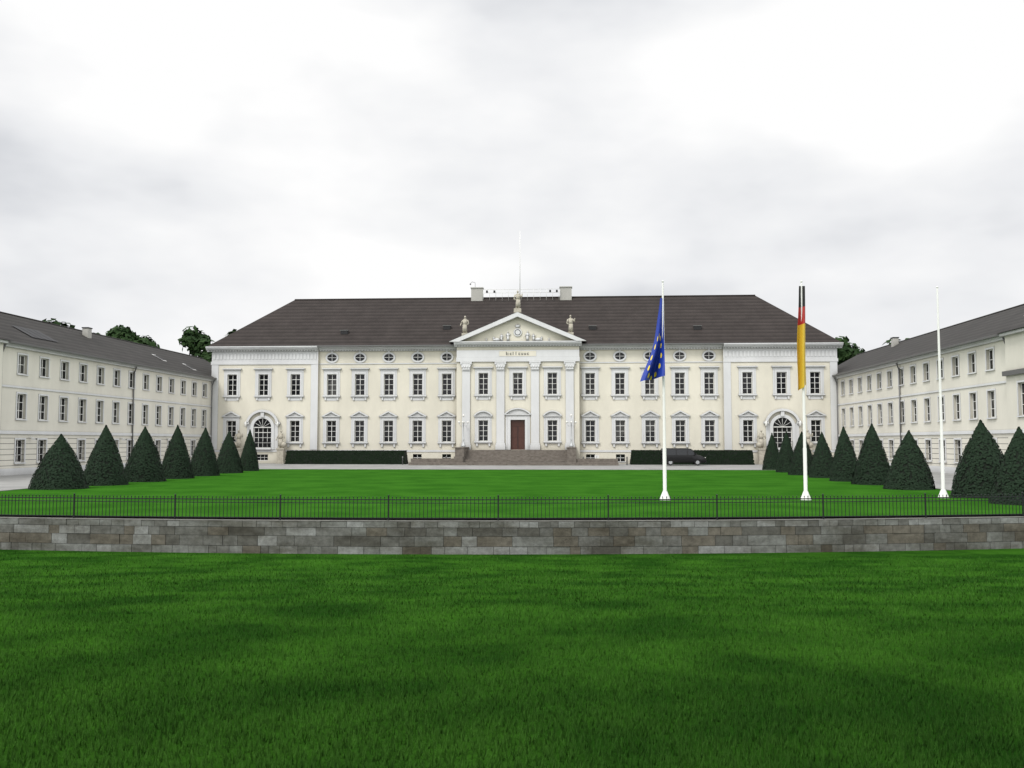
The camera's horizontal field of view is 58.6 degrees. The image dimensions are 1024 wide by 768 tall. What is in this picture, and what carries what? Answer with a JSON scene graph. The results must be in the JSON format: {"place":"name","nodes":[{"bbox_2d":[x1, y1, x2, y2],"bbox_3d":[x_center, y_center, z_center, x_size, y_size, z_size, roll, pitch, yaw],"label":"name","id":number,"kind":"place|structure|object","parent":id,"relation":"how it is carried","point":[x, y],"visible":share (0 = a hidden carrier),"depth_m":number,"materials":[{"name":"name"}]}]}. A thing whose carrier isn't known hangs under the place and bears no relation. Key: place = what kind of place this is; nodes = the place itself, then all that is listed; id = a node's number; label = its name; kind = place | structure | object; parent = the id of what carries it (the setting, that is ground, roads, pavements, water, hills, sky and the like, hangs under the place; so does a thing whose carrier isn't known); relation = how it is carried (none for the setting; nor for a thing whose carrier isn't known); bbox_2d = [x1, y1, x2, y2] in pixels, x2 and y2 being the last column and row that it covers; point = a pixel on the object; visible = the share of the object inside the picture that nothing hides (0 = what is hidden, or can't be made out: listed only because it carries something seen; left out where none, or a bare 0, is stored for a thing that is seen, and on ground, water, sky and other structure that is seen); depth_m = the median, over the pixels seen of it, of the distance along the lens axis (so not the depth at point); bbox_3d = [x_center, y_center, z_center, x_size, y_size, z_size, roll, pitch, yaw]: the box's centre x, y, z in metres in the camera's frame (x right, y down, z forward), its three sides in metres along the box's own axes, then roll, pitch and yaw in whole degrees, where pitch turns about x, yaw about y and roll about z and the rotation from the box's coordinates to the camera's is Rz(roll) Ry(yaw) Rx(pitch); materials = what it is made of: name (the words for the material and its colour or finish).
{"place":"outdoors","nodes":[
{"label":"outdoors","id":0,"kind":"place"},
{"bbox_2d":[0,469,1021,517],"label":"lawn","id":1,"kind":"structure","parent":0,"point":[448,483],"depth_m":46.85,"materials":[{"name":"green plant"}]},
{"bbox_2d":[28,434,89,489],"bbox_3d":[-25.663,4.420,51.868,3.152,3.219,2.907,0,-4,3],"label":"yew cone","id":2,"kind":"object","parent":1,"relation":"on","point":[59,468],"visible":1,"depth_m":51.09,"materials":[{"name":"green plant"}]},
{"bbox_2d":[84,425,128,485],"bbox_3d":[-25.099,4.419,56.407,2.821,3.819,2.930,0,-4,3],"label":"yew cone","id":3,"kind":"object","parent":1,"relation":"on","point":[105,466],"visible":0.89,"depth_m":55.63,"materials":[{"name":"green plant"}]},
{"bbox_2d":[124,426,166,481],"bbox_3d":[-24.637,4.728,61.252,2.864,3.789,2.663,0,-4,3],"label":"yew cone","id":4,"kind":"object","parent":1,"relation":"on","point":[143,463],"visible":0.91,"depth_m":60.48,"materials":[{"name":"green plant"}]},
{"bbox_2d":[162,425,193,478],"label":"yew cone","id":5,"kind":"object","parent":1,"relation":"on","point":[176,463],"visible":0.91,"depth_m":65.70,"materials":[{"name":"green plant"}]},
{"bbox_2d":[191,427,219,475],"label":"yew cone","id":6,"kind":"object","parent":1,"relation":"on","point":[204,462],"visible":0.84,"depth_m":71.00,"materials":[{"name":"green plant"}]},
{"bbox_2d":[217,431,242,473],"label":"yew cone","id":7,"kind":"object","parent":1,"relation":"on","point":[229,459],"visible":0.92,"depth_m":77.31,"materials":[{"name":"green plant"}]},
{"bbox_2d":[241,430,258,470],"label":"yew cone","id":8,"kind":"object","parent":1,"relation":"on","point":[249,458],"visible":0.9,"depth_m":83.39,"materials":[{"name":"green plant"}]},
{"bbox_2d":[762,433,778,469],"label":"yew cone","id":9,"kind":"object","parent":1,"relation":"on","point":[771,457],"visible":0.77,"depth_m":86.77,"materials":[{"name":"green plant"}]},
{"bbox_2d":[776,431,792,472],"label":"yew cone","id":10,"kind":"object","parent":1,"relation":"on","point":[784,456],"visible":0.71,"depth_m":79.59,"materials":[{"name":"green plant"}]},
{"bbox_2d":[787,431,812,474],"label":"yew cone","id":11,"kind":"object","parent":1,"relation":"on","point":[796,465],"visible":0.67,"depth_m":73.05,"materials":[{"name":"green plant"}]},
{"bbox_2d":[660,280,948,499],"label":"flagpoles","id":12,"kind":"object","parent":1,"relation":"on","point":[805,493],"visible":0.94,"depth_m":41.81,"materials":[{"name":"white metal"}]},
{"bbox_2d":[640,298,664,381],"bbox_3d":[6.419,-2.027,41.940,1.121,3.870,0.990,0,-4,3],"label":"european union flag","id":13,"kind":"object","parent":12,"relation":"attached to","point":[654,368],"visible":1,"depth_m":41.90,"materials":[{"name":"blue fabric"}]},
{"bbox_2d":[797,286,805,389],"bbox_3d":[13.291,-2.098,41.935,0.441,4.850,0.354,0,-4,3],"label":"german flag","id":14,"kind":"object","parent":12,"relation":"attached to","point":[801,363],"visible":1,"depth_m":41.95,"materials":[{"name":"fabric"}]},
{"bbox_2d":[808,432,832,477],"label":"yew cone","id":15,"kind":"object","parent":1,"relation":"on","point":[821,463],"visible":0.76,"depth_m":67.47,"materials":[{"name":"green plant"}]},
{"bbox_2d":[829,426,856,481],"bbox_3d":[22.619,4.759,61.931,2.188,3.821,2.382,0,-4,3],"label":"yew cone","id":16,"kind":"object","parent":1,"relation":"on","point":[844,460],"visible":0.79,"depth_m":61.34,"materials":[{"name":"green plant"}]},
{"bbox_2d":[851,423,889,484],"bbox_3d":[22.482,4.402,56.968,2.483,3.922,2.450,0,-4,3],"label":"yew cone","id":17,"kind":"object","parent":1,"relation":"on","point":[872,466],"visible":0.92,"depth_m":56.38,"materials":[{"name":"green plant"}]},
{"bbox_2d":[883,430,935,489],"bbox_3d":[22.383,4.301,51.408,2.845,3.431,2.806,0,-4,3],"label":"yew cone","id":18,"kind":"object","parent":1,"relation":"on","point":[909,468],"visible":1,"depth_m":50.70,"materials":[{"name":"green plant"}]},
{"bbox_2d":[950,419,1003,498],"bbox_3d":[22.853,3.630,44.136,3.197,3.834,2.901,0,-4,3],"label":"yew cone","id":19,"kind":"object","parent":1,"relation":"on","point":[981,458],"visible":0.72,"depth_m":43.49,"materials":[{"name":"green plant"}]},
{"bbox_2d":[989,426,1023,504],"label":"yew cone","id":20,"kind":"object","parent":1,"relation":"on","point":[1009,478],"visible":0.93,"depth_m":38.76,"materials":[{"name":"green plant"}]},
{"bbox_2d":[0,463,1021,519],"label":"paving","id":21,"kind":"structure","parent":0,"point":[11,482],"depth_m":89.72,"materials":[{"name":"grey stone"}]},
{"bbox_2d":[42,318,99,333],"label":"tree","id":22,"kind":"object","parent":21,"relation":"on","point":[60,323],"visible":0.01,"depth_m":118.13,"materials":[{"name":"green plant"}]},
{"bbox_2d":[0,339,214,475],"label":"wing","id":23,"kind":"structure","parent":21,"relation":"on","point":[49,397],"depth_m":86.00,"materials":[{"name":"white paint"}]},
{"bbox_2d":[29,437,170,440],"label":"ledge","id":24,"kind":"object","parent":23,"relation":"attached to","point":[123,439],"visible":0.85,"depth_m":92.50,"materials":[{"name":"white"}]},
{"bbox_2d":[0,311,216,378],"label":"wing roof","id":25,"kind":"structure","parent":23,"relation":"on","point":[26,331],"depth_m":92.97,"materials":[{"name":"grey tile"}]},
{"bbox_2d":[106,325,159,347],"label":"tree","id":26,"kind":"object","parent":21,"relation":"on","point":[121,332],"visible":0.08,"depth_m":136.82,"materials":[{"name":"green plant"}]},
{"bbox_2d":[177,325,214,362],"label":"tree","id":27,"kind":"object","parent":21,"relation":"on","point":[195,341],"visible":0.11,"depth_m":142.32,"materials":[{"name":"green plant"}]},
{"bbox_2d":[284,450,407,463],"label":"hedge","id":28,"kind":"object","parent":21,"relation":"on","point":[343,457],"visible":0.99,"depth_m":111.04,"materials":[{"name":"green plant"}]},
{"bbox_2d":[0,492,1023,520],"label":"fence","id":29,"kind":"object","parent":21,"relation":"on","point":[498,499],"visible":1,"depth_m":31.81,"materials":[{"name":"grey metal"}]},
{"bbox_2d":[408,414,618,465],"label":"stairs","id":30,"kind":"structure","parent":21,"relation":"on","point":[464,455],"depth_m":107.68,"materials":[{"name":"stone"}]},
{"bbox_2d":[244,421,801,464],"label":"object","id":31,"kind":"object","parent":21,"relation":"on","point":[596,456],"visible":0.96,"depth_m":108.33,"materials":[{"name":"grey"}]},
{"bbox_2d":[205,312,842,463],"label":"building","id":32,"kind":"structure","parent":21,"relation":"on","point":[517,381],"depth_m":113.60,"materials":[{"name":"beige paint"}]},
{"bbox_2d":[206,282,840,346],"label":"roof","id":33,"kind":"structure","parent":32,"relation":"on","point":[617,320],"depth_m":118.69,"materials":[{"name":"brown"}]},
{"bbox_2d":[234,290,812,463],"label":"statues","id":34,"kind":"object","parent":32,"relation":"attached to","point":[281,449],"visible":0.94,"depth_m":113.61,"materials":[{"name":"stone"}]},
{"bbox_2d":[660,448,706,464],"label":"van","id":35,"kind":"object","parent":21,"relation":"on","point":[680,455],"visible":0.97,"depth_m":103.73,"materials":[{"name":"black paint"}]},
{"bbox_2d":[630,450,754,464],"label":"hedge","id":36,"kind":"object","parent":21,"relation":"on","point":[713,457],"visible":0.73,"depth_m":108.36,"materials":[{"name":"green plant"}]},
{"bbox_2d":[834,328,1023,473],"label":"wing","id":37,"kind":"structure","parent":21,"relation":"on","point":[894,402],"depth_m":80.80,"materials":[{"name":"white paint"}]},
{"bbox_2d":[832,304,1023,376],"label":"wing roof","id":38,"kind":"structure","parent":37,"relation":"on","point":[994,324],"depth_m":87.06,"materials":[{"name":"grey tile"}]},
{"bbox_2d":[0,548,1023,767],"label":"lawn","id":39,"kind":"structure","parent":0,"point":[1003,554],"depth_m":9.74,"materials":[{"name":"green plant"}]},
{"bbox_2d":[0,0,1023,356],"label":"sky","id":40,"kind":"structure","parent":0,"point":[167,167],"materials":[{"name":"white"}]},
{"bbox_2d":[43,517,1001,520],"bbox_3d":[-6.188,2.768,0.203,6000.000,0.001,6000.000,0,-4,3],"label":"ground","id":41,"kind":"structure","parent":0,"point":[730,520],"depth_m":32.43,"materials":[{"name":"green plant"}]},
{"bbox_2d":[0,516,1023,553],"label":"stone wall","id":42,"kind":"structure","parent":41,"relation":"on","point":[493,536],"depth_m":31.43,"materials":[{"name":"stone"}]},
{"bbox_2d":[835,336,865,365],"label":"tree","id":43,"kind":"object","parent":41,"relation":"on","point":[846,351],"visible":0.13,"depth_m":140.04,"materials":[{"name":"green plant"}]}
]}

